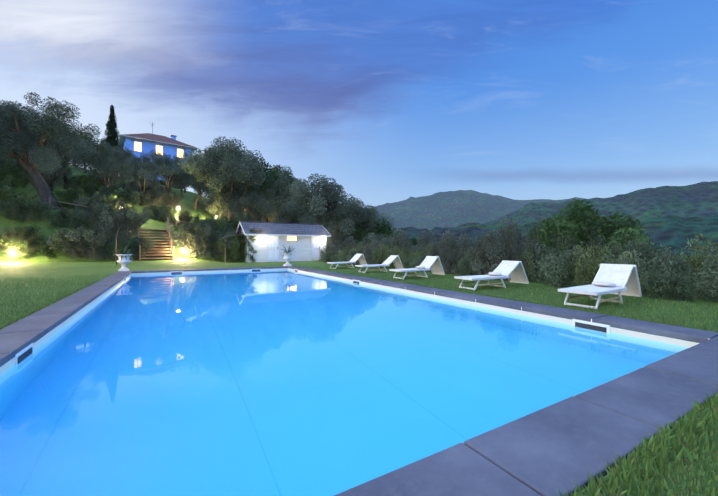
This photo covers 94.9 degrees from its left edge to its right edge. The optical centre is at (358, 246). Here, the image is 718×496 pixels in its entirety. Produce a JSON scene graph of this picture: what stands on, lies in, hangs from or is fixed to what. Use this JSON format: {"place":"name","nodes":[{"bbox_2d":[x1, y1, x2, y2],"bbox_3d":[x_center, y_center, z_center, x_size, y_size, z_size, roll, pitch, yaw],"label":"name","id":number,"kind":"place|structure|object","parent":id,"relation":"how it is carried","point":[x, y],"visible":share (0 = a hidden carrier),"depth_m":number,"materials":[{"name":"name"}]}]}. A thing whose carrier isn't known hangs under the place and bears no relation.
{"place":"outdoors","nodes":[
{"label":"outdoors","id":0,"kind":"place"},
{"bbox_2d":[0,150,717,495],"bbox_3d":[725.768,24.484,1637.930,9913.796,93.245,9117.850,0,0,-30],"label":"ground","id":1,"kind":"structure","parent":0,"point":[43,265],"depth_m":14.63,"materials":[{"name":"green plant"}]},
{"bbox_2d":[0,167,24,189],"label":"bush","id":2,"kind":"object","parent":1,"relation":"on","point":[4,173],"visible":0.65,"depth_m":23.68,"materials":[{"name":"green plant"}]},
{"bbox_2d":[0,159,29,177],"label":"bush","id":3,"kind":"object","parent":1,"relation":"on","point":[21,169],"visible":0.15,"depth_m":26.61,"materials":[{"name":"green plant"}]},
{"bbox_2d":[0,166,31,188],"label":"bush","id":4,"kind":"object","parent":1,"relation":"on","point":[13,172],"visible":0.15,"depth_m":25.32,"materials":[{"name":"green plant"}]},
{"bbox_2d":[0,179,39,215],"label":"bush","id":5,"kind":"object","parent":1,"relation":"on","point":[27,197],"visible":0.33,"depth_m":19.46,"materials":[{"name":"green plant"}]},
{"bbox_2d":[0,197,53,222],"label":"bush","id":6,"kind":"object","parent":1,"relation":"on","point":[30,213],"visible":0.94,"depth_m":19.41,"materials":[{"name":"green plant"}]},
{"bbox_2d":[0,223,70,258],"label":"bush","id":7,"kind":"object","parent":1,"relation":"on","point":[23,244],"visible":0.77,"depth_m":18.05,"materials":[{"name":"green plant"}]},
{"bbox_2d":[22,170,64,190],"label":"bush","id":8,"kind":"object","parent":1,"relation":"on","point":[46,177],"visible":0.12,"depth_m":27.17,"materials":[{"name":"green plant"}]},
{"bbox_2d":[0,92,100,209],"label":"olive tree","id":9,"kind":"object","parent":1,"relation":"on","point":[30,127],"visible":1,"depth_m":22.07,"materials":[{"name":"green plant"}]},
{"bbox_2d":[37,142,80,191],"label":"olive tree","id":10,"kind":"object","parent":1,"relation":"on","point":[60,171],"visible":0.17,"depth_m":27.60,"materials":[{"name":"green plant"}]},
{"bbox_2d":[31,227,91,255],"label":"bush","id":11,"kind":"object","parent":1,"relation":"on","point":[58,250],"visible":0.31,"depth_m":18.82,"materials":[{"name":"green plant"}]},
{"bbox_2d":[34,139,94,188],"bbox_3d":[-26.548,-7.603,29.147,4.904,5.553,4.230,0,0,5],"label":"olive tree","id":12,"kind":"object","parent":1,"relation":"on","point":[74,166],"visible":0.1,"depth_m":29.91,"materials":[{"name":"green plant"}]},
{"bbox_2d":[42,207,88,229],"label":"bush","id":13,"kind":"object","parent":1,"relation":"on","point":[62,217],"visible":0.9,"depth_m":20.20,"materials":[{"name":"green plant"}]},
{"bbox_2d":[58,176,82,187],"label":"bush","id":14,"kind":"object","parent":1,"relation":"on","point":[73,181],"visible":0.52,"depth_m":30.94,"materials":[{"name":"green plant"}]},
{"bbox_2d":[16,194,128,212],"bbox_3d":[-24.024,-3.731,19.519,18.323,4.979,0.169,0,0,-28],"label":"fence","id":15,"kind":"object","parent":1,"relation":"on","point":[49,199],"visible":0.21,"depth_m":21.71,"materials":[{"name":"brown wood"}]},
{"bbox_2d":[53,187,100,209],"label":"bush","id":16,"kind":"object","parent":1,"relation":"on","point":[69,196],"visible":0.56,"depth_m":23.69,"materials":[{"name":"green plant"}]},
{"bbox_2d":[63,182,109,197],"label":"bush","id":17,"kind":"object","parent":1,"relation":"on","point":[90,189],"visible":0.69,"depth_m":28.58,"materials":[{"name":"green plant"}]},
{"bbox_2d":[46,221,132,260],"bbox_3d":[-15.917,-0.340,19.746,3.798,2.649,3.876,0,0,30],"label":"bush","id":18,"kind":"object","parent":1,"relation":"on","point":[95,248],"visible":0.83,"depth_m":19.05,"materials":[{"name":"green plant"}]},
{"bbox_2d":[77,173,124,190],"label":"bush","id":19,"kind":"object","parent":1,"relation":"on","point":[98,183],"visible":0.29,"depth_m":31.59,"materials":[{"name":"green plant"}]},
{"bbox_2d":[72,192,130,213],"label":"bush","id":20,"kind":"object","parent":1,"relation":"on","point":[84,201],"visible":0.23,"depth_m":23.34,"materials":[{"name":"green plant"}]},
{"bbox_2d":[70,203,133,229],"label":"bush","id":21,"kind":"object","parent":1,"relation":"on","point":[86,223],"visible":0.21,"depth_m":20.98,"materials":[{"name":"green plant"}]},
{"bbox_2d":[78,192,131,212],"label":"bush","id":22,"kind":"object","parent":1,"relation":"on","point":[113,196],"visible":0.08,"depth_m":23.97,"materials":[{"name":"green plant"}]},
{"bbox_2d":[69,136,142,187],"bbox_3d":[-21.657,-6.138,28.221,4.573,6.085,4.121,0,0,-5],"label":"olive tree","id":23,"kind":"object","parent":1,"relation":"on","point":[93,160],"visible":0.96,"depth_m":27.74,"materials":[{"name":"green plant"}]},
{"bbox_2d":[88,147,128,178],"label":"olive tree","id":24,"kind":"object","parent":1,"relation":"on","point":[109,161],"visible":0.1,"depth_m":31.65,"materials":[{"name":"green plant"}]},
{"bbox_2d":[101,105,119,168],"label":"cypress tree","id":25,"kind":"object","parent":1,"relation":"on","point":[112,134],"visible":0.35,"depth_m":51.21,"materials":[{"name":"green plant"}]},
{"bbox_2d":[84,200,149,237],"bbox_3d":[-15.766,-1.802,21.603,3.652,2.725,3.727,0,0,-36],"label":"bush","id":26,"kind":"object","parent":1,"relation":"on","point":[117,222],"visible":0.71,"depth_m":21.11,"materials":[{"name":"green plant"}]},
{"bbox_2d":[98,185,139,207],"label":"bush","id":27,"kind":"object","parent":1,"relation":"on","point":[125,194],"visible":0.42,"depth_m":27.60,"materials":[{"name":"green plant"}]},
{"bbox_2d":[107,146,136,159],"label":"olive tree","id":28,"kind":"object","parent":1,"relation":"on","point":[122,151],"visible":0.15,"depth_m":42.90,"materials":[{"name":"green plant"}]},
{"bbox_2d":[112,247,132,270],"bbox_3d":[-10.347,0.543,14.561,0.826,1.128,0.917,0,0,17],"label":"urn","id":29,"kind":"object","parent":1,"relation":"on","point":[124,259],"visible":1,"depth_m":14.46,"materials":[{"name":"stone"}]},
{"bbox_2d":[106,234,154,260],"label":"bush","id":30,"kind":"object","parent":1,"relation":"on","point":[133,247],"visible":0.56,"depth_m":20.39,"materials":[{"name":"green plant"}]},
{"bbox_2d":[116,161,160,205],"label":"olive tree","id":31,"kind":"object","parent":1,"relation":"on","point":[145,173],"visible":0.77,"depth_m":30.77,"materials":[{"name":"green plant"}]},
{"bbox_2d":[130,155,152,183],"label":"olive tree","id":32,"kind":"object","parent":1,"relation":"on","point":[138,159],"visible":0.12,"depth_m":38.33,"materials":[{"name":"green plant"}]},
{"bbox_2d":[126,180,165,197],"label":"bush","id":33,"kind":"object","parent":1,"relation":"on","point":[154,189],"visible":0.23,"depth_m":33.50,"materials":[{"name":"green plant"}]},
{"bbox_2d":[135,189,164,206],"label":"bush","id":34,"kind":"object","parent":1,"relation":"on","point":[147,199],"visible":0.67,"depth_m":30.72,"materials":[{"name":"green plant"}]},
{"bbox_2d":[137,217,173,260],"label":"garden stairs","id":35,"kind":"structure","parent":1,"relation":"on","point":[158,252],"depth_m":21.90,"materials":[{"name":"brown wood"}]},
{"bbox_2d":[139,149,172,180],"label":"olive tree","id":36,"kind":"object","parent":1,"relation":"on","point":[150,155],"visible":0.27,"depth_m":42.96,"materials":[{"name":"green plant"}]},
{"bbox_2d":[117,122,197,188],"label":"hill house","id":37,"kind":"structure","parent":1,"relation":"on","point":[138,145],"depth_m":50.48,"materials":[{"name":"blue paint"}]},
{"bbox_2d":[141,203,175,222],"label":"bush","id":38,"kind":"object","parent":1,"relation":"on","point":[160,212],"visible":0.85,"depth_m":26.83,"materials":[{"name":"green plant"}]},
{"bbox_2d":[151,187,184,207],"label":"bush","id":39,"kind":"object","parent":1,"relation":"on","point":[175,201],"visible":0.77,"depth_m":33.39,"materials":[{"name":"green plant"}]},
{"bbox_2d":[149,153,192,200],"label":"olive tree","id":40,"kind":"object","parent":1,"relation":"on","point":[166,170],"visible":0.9,"depth_m":33.70,"materials":[{"name":"green plant"}]},
{"bbox_2d":[166,209,201,228],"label":"bush","id":41,"kind":"object","parent":1,"relation":"on","point":[185,216],"visible":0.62,"depth_m":26.59,"materials":[{"name":"green plant"}]},
{"bbox_2d":[172,221,208,244],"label":"bush","id":42,"kind":"object","parent":1,"relation":"on","point":[192,231],"visible":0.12,"depth_m":23.61,"materials":[{"name":"green plant"}]},
{"bbox_2d":[181,163,210,209],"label":"olive tree","id":43,"kind":"object","parent":1,"relation":"on","point":[199,187],"visible":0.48,"depth_m":35.91,"materials":[{"name":"green plant"}]},
{"bbox_2d":[172,219,236,258],"bbox_3d":[-10.610,-0.451,23.261,4.261,3.090,4.174,0,0,7],"label":"bush","id":44,"kind":"object","parent":1,"relation":"on","point":[194,246],"visible":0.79,"depth_m":22.32,"materials":[{"name":"green plant"}]},
{"bbox_2d":[190,218,231,238],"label":"bush","id":45,"kind":"object","parent":1,"relation":"on","point":[213,224],"visible":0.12,"depth_m":24.06,"materials":[{"name":"green plant"}]},
{"bbox_2d":[197,201,224,216],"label":"bush","id":46,"kind":"object","parent":1,"relation":"on","point":[202,206],"visible":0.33,"depth_m":37.50,"materials":[{"name":"green plant"}]},
{"bbox_2d":[201,191,227,215],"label":"tree","id":47,"kind":"object","parent":1,"relation":"on","point":[211,200],"visible":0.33,"depth_m":33.30,"materials":[{"name":"green plant"}]},
{"bbox_2d":[181,136,249,165],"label":"belt tree","id":48,"kind":"object","parent":1,"relation":"on","point":[217,142],"visible":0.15,"depth_m":41.89,"materials":[{"name":"green plant"}]},
{"bbox_2d":[178,137,265,220],"bbox_3d":[-12.364,-5.434,31.748,7.118,9.902,8.274,0,0,-7],"label":"belt tree","id":49,"kind":"object","parent":1,"relation":"on","point":[223,168],"visible":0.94,"depth_m":30.53,"materials":[{"name":"green plant"}]},
{"bbox_2d":[201,232,245,262],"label":"bush","id":50,"kind":"object","parent":1,"relation":"on","point":[235,253],"visible":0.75,"depth_m":22.84,"materials":[{"name":"green plant"}]},
{"bbox_2d":[196,214,250,231],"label":"bush","id":51,"kind":"object","parent":1,"relation":"on","point":[234,222],"visible":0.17,"depth_m":26.03,"materials":[{"name":"green plant"}]},
{"bbox_2d":[210,151,282,216],"bbox_3d":[-12.327,-5.689,36.571,7.452,9.153,8.336,0,0,-5],"label":"belt tree","id":52,"kind":"object","parent":1,"relation":"on","point":[271,172],"visible":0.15,"depth_m":35.08,"materials":[{"name":"green plant"}]},
{"bbox_2d":[225,192,273,223],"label":"olive tree","id":53,"kind":"object","parent":1,"relation":"on","point":[261,209],"visible":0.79,"depth_m":30.66,"materials":[{"name":"green plant"}]},
{"bbox_2d":[243,203,275,220],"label":"olive tree","id":54,"kind":"object","parent":1,"relation":"on","point":[251,209],"visible":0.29,"depth_m":35.77,"materials":[{"name":"green plant"}]},
{"bbox_2d":[222,221,330,262],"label":"pool house","id":55,"kind":"structure","parent":1,"relation":"on","point":[307,242],"depth_m":24.23,"materials":[{"name":"white paint"}]},
{"bbox_2d":[244,227,262,262],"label":"climbing plant","id":56,"kind":"object","parent":55,"relation":"attached to","point":[252,258],"visible":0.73,"depth_m":22.75,"materials":[{"name":"green plant"}]},
{"bbox_2d":[256,172,309,221],"bbox_3d":[-8.506,-4.230,36.471,5.809,8.640,7.849,0,0,-25],"label":"belt tree","id":57,"kind":"object","parent":1,"relation":"on","point":[274,198],"visible":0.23,"depth_m":34.86,"materials":[{"name":"green plant"}]},
{"bbox_2d":[281,245,294,265],"bbox_3d":[-3.917,0.507,18.261,0.862,1.199,0.977,0,0,6],"label":"urn","id":58,"kind":"object","parent":1,"relation":"on","point":[287,256],"visible":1,"depth_m":18.14,"materials":[{"name":"stone"}]},
{"bbox_2d":[279,173,304,195],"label":"belt tree","id":59,"kind":"object","parent":1,"relation":"on","point":[292,180],"visible":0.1,"depth_m":48.30,"materials":[{"name":"green plant"}]},
{"bbox_2d":[273,201,315,223],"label":"olive tree","id":60,"kind":"object","parent":1,"relation":"on","point":[293,218],"visible":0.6,"depth_m":30.89,"materials":[{"name":"green plant"}]},
{"bbox_2d":[284,173,360,244],"bbox_3d":[-3.956,-2.453,33.490,7.330,10.198,8.522,0,0,9],"label":"belt tree","id":61,"kind":"object","parent":1,"relation":"on","point":[330,192],"visible":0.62,"depth_m":32.37,"materials":[{"name":"green plant"}]},
{"bbox_2d":[321,250,336,261],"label":"hedge shrub","id":62,"kind":"object","parent":1,"relation":"on","point":[324,256],"visible":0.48,"depth_m":23.21,"materials":[{"name":"green plant"}]},
{"bbox_2d":[319,241,340,260],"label":"hedge shrub","id":63,"kind":"object","parent":1,"relation":"on","point":[331,248],"visible":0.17,"depth_m":23.95,"materials":[{"name":"green plant"}]},
{"bbox_2d":[326,236,349,251],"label":"bush","id":64,"kind":"object","parent":1,"relation":"on","point":[329,239],"visible":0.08,"depth_m":27.45,"materials":[{"name":"green plant"}]},
{"bbox_2d":[330,250,346,261],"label":"hedge shrub","id":65,"kind":"object","parent":1,"relation":"on","point":[334,259],"visible":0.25,"depth_m":22.39,"materials":[{"name":"green plant"}]},
{"bbox_2d":[327,254,366,268],"bbox_3d":[-0.566,0.746,16.936,2.098,0.743,0.635,0,0,-35],"label":"sun lounger","id":66,"kind":"object","parent":1,"relation":"on","point":[360,257],"visible":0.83,"depth_m":17.09,"materials":[{"name":"white paint"}]},
{"bbox_2d":[338,246,357,263],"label":"hedge shrub","id":67,"kind":"object","parent":1,"relation":"on","point":[346,251],"visible":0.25,"depth_m":22.18,"materials":[{"name":"green plant"}]},
{"bbox_2d":[343,236,361,248],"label":"hedge shrub","id":68,"kind":"object","parent":1,"relation":"on","point":[348,240],"visible":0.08,"depth_m":24.17,"materials":[{"name":"green plant"}]},
{"bbox_2d":[347,249,358,264],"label":"hedge shrub","id":69,"kind":"object","parent":1,"relation":"on","point":[351,254],"visible":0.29,"depth_m":20.56,"materials":[{"name":"green plant"}]},
{"bbox_2d":[0,267,708,443],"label":"pool shell","id":70,"kind":"object","parent":1,"relation":"in","point":[21,355],"visible":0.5,"depth_m":5.34,"materials":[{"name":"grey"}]},
{"bbox_2d":[0,270,686,495],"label":"pool water","id":71,"kind":"structure","parent":70,"relation":"in","point":[270,383],"depth_m":2.96,"materials":[{"name":"blue liquid"}]},
{"bbox_2d":[0,266,717,495],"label":"pool coping","id":72,"kind":"object","parent":1,"relation":"on","point":[552,449],"visible":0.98,"depth_m":2.01,"materials":[{"name":"stone"}]},
{"bbox_2d":[0,266,717,495],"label":"lawn","id":73,"kind":"structure","parent":1,"relation":"on","point":[679,438],"depth_m":1.95,"materials":[{"name":"green plant"}]},
{"bbox_2d":[330,197,394,247],"bbox_3d":[-0.387,-0.797,37.651,7.179,9.987,8.346,0,0,27],"label":"belt tree","id":74,"kind":"object","parent":1,"relation":"on","point":[346,227],"visible":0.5,"depth_m":36.28,"materials":[{"name":"green plant"}]},
{"bbox_2d":[359,240,380,264],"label":"hedge shrub","id":75,"kind":"object","parent":1,"relation":"on","point":[369,249],"visible":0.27,"depth_m":19.39,"materials":[{"name":"green plant"}]},
{"bbox_2d":[344,218,401,243],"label":"belt tree","id":76,"kind":"object","parent":1,"relation":"on","point":[381,230],"visible":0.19,"depth_m":36.56,"materials":[{"name":"green plant"}]},
{"bbox_2d":[365,247,381,264],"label":"hedge shrub","id":77,"kind":"object","parent":1,"relation":"on","point":[370,260],"visible":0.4,"depth_m":18.14,"materials":[{"name":"green plant"}]},
{"bbox_2d":[355,255,403,272],"bbox_3d":[0.924,0.754,14.290,2.113,0.727,0.635,0,0,-27],"label":"sun lounger","id":78,"kind":"object","parent":1,"relation":"on","point":[395,260],"visible":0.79,"depth_m":14.41,"materials":[{"name":"white paint"}]},
{"bbox_2d":[359,232,409,247],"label":"valley tree","id":79,"kind":"object","parent":1,"relation":"on","point":[370,236],"visible":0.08,"depth_m":27.85,"materials":[{"name":"green plant"}]},
{"bbox_2d":[371,244,399,267],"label":"hedge shrub","id":80,"kind":"object","parent":1,"relation":"on","point":[384,252],"visible":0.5,"depth_m":17.08,"materials":[{"name":"green plant"}]},
{"bbox_2d":[379,228,418,254],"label":"hedge shrub","id":81,"kind":"object","parent":1,"relation":"on","point":[405,239],"visible":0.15,"depth_m":19.21,"materials":[{"name":"green plant"}]},
{"bbox_2d":[387,247,417,268],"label":"hedge shrub","id":82,"kind":"object","parent":1,"relation":"on","point":[404,255],"visible":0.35,"depth_m":16.73,"materials":[{"name":"green plant"}]},
{"bbox_2d":[389,256,444,279],"bbox_3d":[2.101,0.734,11.730,2.076,0.766,0.635,0,0,-32],"label":"sun lounger","id":83,"kind":"object","parent":1,"relation":"on","point":[433,264],"visible":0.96,"depth_m":11.89,"materials":[{"name":"white paint"}]},
{"bbox_2d":[411,254,430,271],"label":"hedge shrub","id":84,"kind":"object","parent":1,"relation":"on","point":[418,261],"visible":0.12,"depth_m":14.76,"materials":[{"name":"green plant"}]},
{"bbox_2d":[410,246,440,271],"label":"hedge shrub","id":85,"kind":"object","parent":1,"relation":"on","point":[421,253],"visible":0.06,"depth_m":15.06,"materials":[{"name":"green plant"}]},
{"bbox_2d":[412,230,455,250],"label":"bush","id":86,"kind":"object","parent":1,"relation":"on","point":[428,238],"visible":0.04,"depth_m":24.33,"materials":[{"name":"green plant"}]},
{"bbox_2d":[427,230,461,273],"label":"hedge shrub","id":87,"kind":"object","parent":1,"relation":"on","point":[442,251],"visible":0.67,"depth_m":13.54,"materials":[{"name":"green plant"}]},
{"bbox_2d":[446,233,480,274],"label":"hedge shrub","id":88,"kind":"object","parent":1,"relation":"on","point":[463,249],"visible":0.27,"depth_m":12.96,"materials":[{"name":"green plant"}]},
{"bbox_2d":[458,248,483,275],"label":"hedge shrub","id":89,"kind":"object","parent":1,"relation":"on","point":[465,266],"visible":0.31,"depth_m":12.15,"materials":[{"name":"green plant"}]},
{"bbox_2d":[463,229,513,277],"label":"hedge shrub","id":90,"kind":"object","parent":1,"relation":"on","point":[480,269],"visible":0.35,"depth_m":11.49,"materials":[{"name":"green plant"}]},
{"bbox_2d":[454,260,528,289],"bbox_3d":[3.610,0.758,8.912,2.120,0.719,0.635,0,0,-26],"label":"sun lounger","id":91,"kind":"object","parent":1,"relation":"on","point":[514,271],"visible":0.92,"depth_m":8.99,"materials":[{"name":"white paint"}]},
{"bbox_2d":[476,218,539,280],"bbox_3d":[4.892,0.280,10.916,1.797,2.532,1.798,0,0,-14],"label":"hedge shrub","id":92,"kind":"object","parent":1,"relation":"on","point":[517,249],"visible":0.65,"depth_m":10.64,"materials":[{"name":"green plant"}]},
{"bbox_2d":[523,254,549,282],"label":"hedge shrub","id":93,"kind":"object","parent":1,"relation":"on","point":[529,277],"visible":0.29,"depth_m":10.25,"materials":[{"name":"green plant"}]},
{"bbox_2d":[514,246,566,280],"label":"hedge shrub","id":94,"kind":"object","parent":1,"relation":"on","point":[528,263],"visible":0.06,"depth_m":10.36,"materials":[{"name":"green plant"}]},
{"bbox_2d":[521,225,569,270],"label":"bush","id":95,"kind":"object","parent":1,"relation":"on","point":[533,236],"visible":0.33,"depth_m":10.62,"materials":[{"name":"green plant"}]},
{"bbox_2d":[527,244,565,283],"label":"hedge shrub","id":96,"kind":"object","parent":1,"relation":"on","point":[549,252],"visible":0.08,"depth_m":10.25,"materials":[{"name":"green plant"}]},
{"bbox_2d":[538,246,594,287],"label":"hedge shrub","id":97,"kind":"object","parent":1,"relation":"on","point":[553,268],"visible":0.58,"depth_m":8.93,"materials":[{"name":"green plant"}]},
{"bbox_2d":[557,228,608,270],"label":"bush","id":98,"kind":"object","parent":1,"relation":"on","point":[593,240],"visible":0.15,"depth_m":9.24,"materials":[{"name":"green plant"}]},
{"bbox_2d":[558,264,641,309],"bbox_3d":[4.771,0.742,6.471,2.091,0.751,0.635,0,0,-33],"label":"sun lounger","id":99,"kind":"object","parent":1,"relation":"on","point":[619,279],"visible":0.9,"depth_m":6.58,"materials":[{"name":"white paint"}]},
{"bbox_2d":[563,241,646,291],"bbox_3d":[6.305,0.680,8.442,1.625,1.647,1.509,0,0,2],"label":"hedge shrub","id":100,"kind":"object","parent":1,"relation":"on","point":[592,271],"visible":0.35,"depth_m":8.35,"materials":[{"name":"green plant"}]},
{"bbox_2d":[527,198,689,267],"bbox_3d":[13.488,2.146,18.141,7.527,9.752,7.320,0,0,34],"label":"valley tree","id":101,"kind":"object","parent":1,"relation":"on","point":[581,222],"visible":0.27,"depth_m":17.19,"materials":[{"name":"green plant"}]},
{"bbox_2d":[586,238,684,292],"bbox_3d":[6.708,0.632,7.882,1.917,1.706,1.801,0,0,1],"label":"hedge shrub","id":102,"kind":"object","parent":1,"relation":"on","point":[656,262],"visible":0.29,"depth_m":7.57,"materials":[{"name":"green plant"}]},
{"bbox_2d":[593,243,695,278],"bbox_3d":[7.207,0.804,8.647,2.582,1.836,1.908,0,0,-16],"label":"hedge shrub","id":103,"kind":"object","parent":1,"relation":"on","point":[656,250],"depth_m":8.22,"materials":[{"name":"green plant"}]},
{"bbox_2d":[598,232,645,255],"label":"bush","id":104,"kind":"object","parent":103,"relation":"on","point":[626,238],"visible":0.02,"depth_m":8.59,"materials":[{"name":"green plant"}]},
{"bbox_2d":[638,259,705,301],"bbox_3d":[6.666,0.806,7.232,1.264,1.117,1.711,0,0,32],"label":"hedge shrub","id":105,"kind":"object","parent":1,"relation":"on","point":[674,287],"visible":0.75,"depth_m":6.82,"materials":[{"name":"green plant"}]},
{"bbox_2d":[677,233,717,297],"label":"hedge shrub","id":106,"kind":"object","parent":1,"relation":"on","point":[695,267],"visible":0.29,"depth_m":7.42,"materials":[{"name":"green plant"}]},
{"bbox_2d":[695,251,717,302],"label":"hedge shrub","id":107,"kind":"object","parent":1,"relation":"on","point":[711,276],"visible":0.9,"depth_m":6.67,"materials":[{"name":"green plant"}]},
{"bbox_2d":[0,0,717,207],"label":"sky","id":108,"kind":"structure","parent":0,"point":[391,101],"materials":[{"name":"blue"}]},
{"bbox_2d":[274,181,717,262],"bbox_3d":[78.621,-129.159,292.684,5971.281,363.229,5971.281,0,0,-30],"label":"distant hills","id":109,"kind":"structure","parent":0,"point":[674,217],"depth_m":531.37,"materials":[{"name":"green plant"}]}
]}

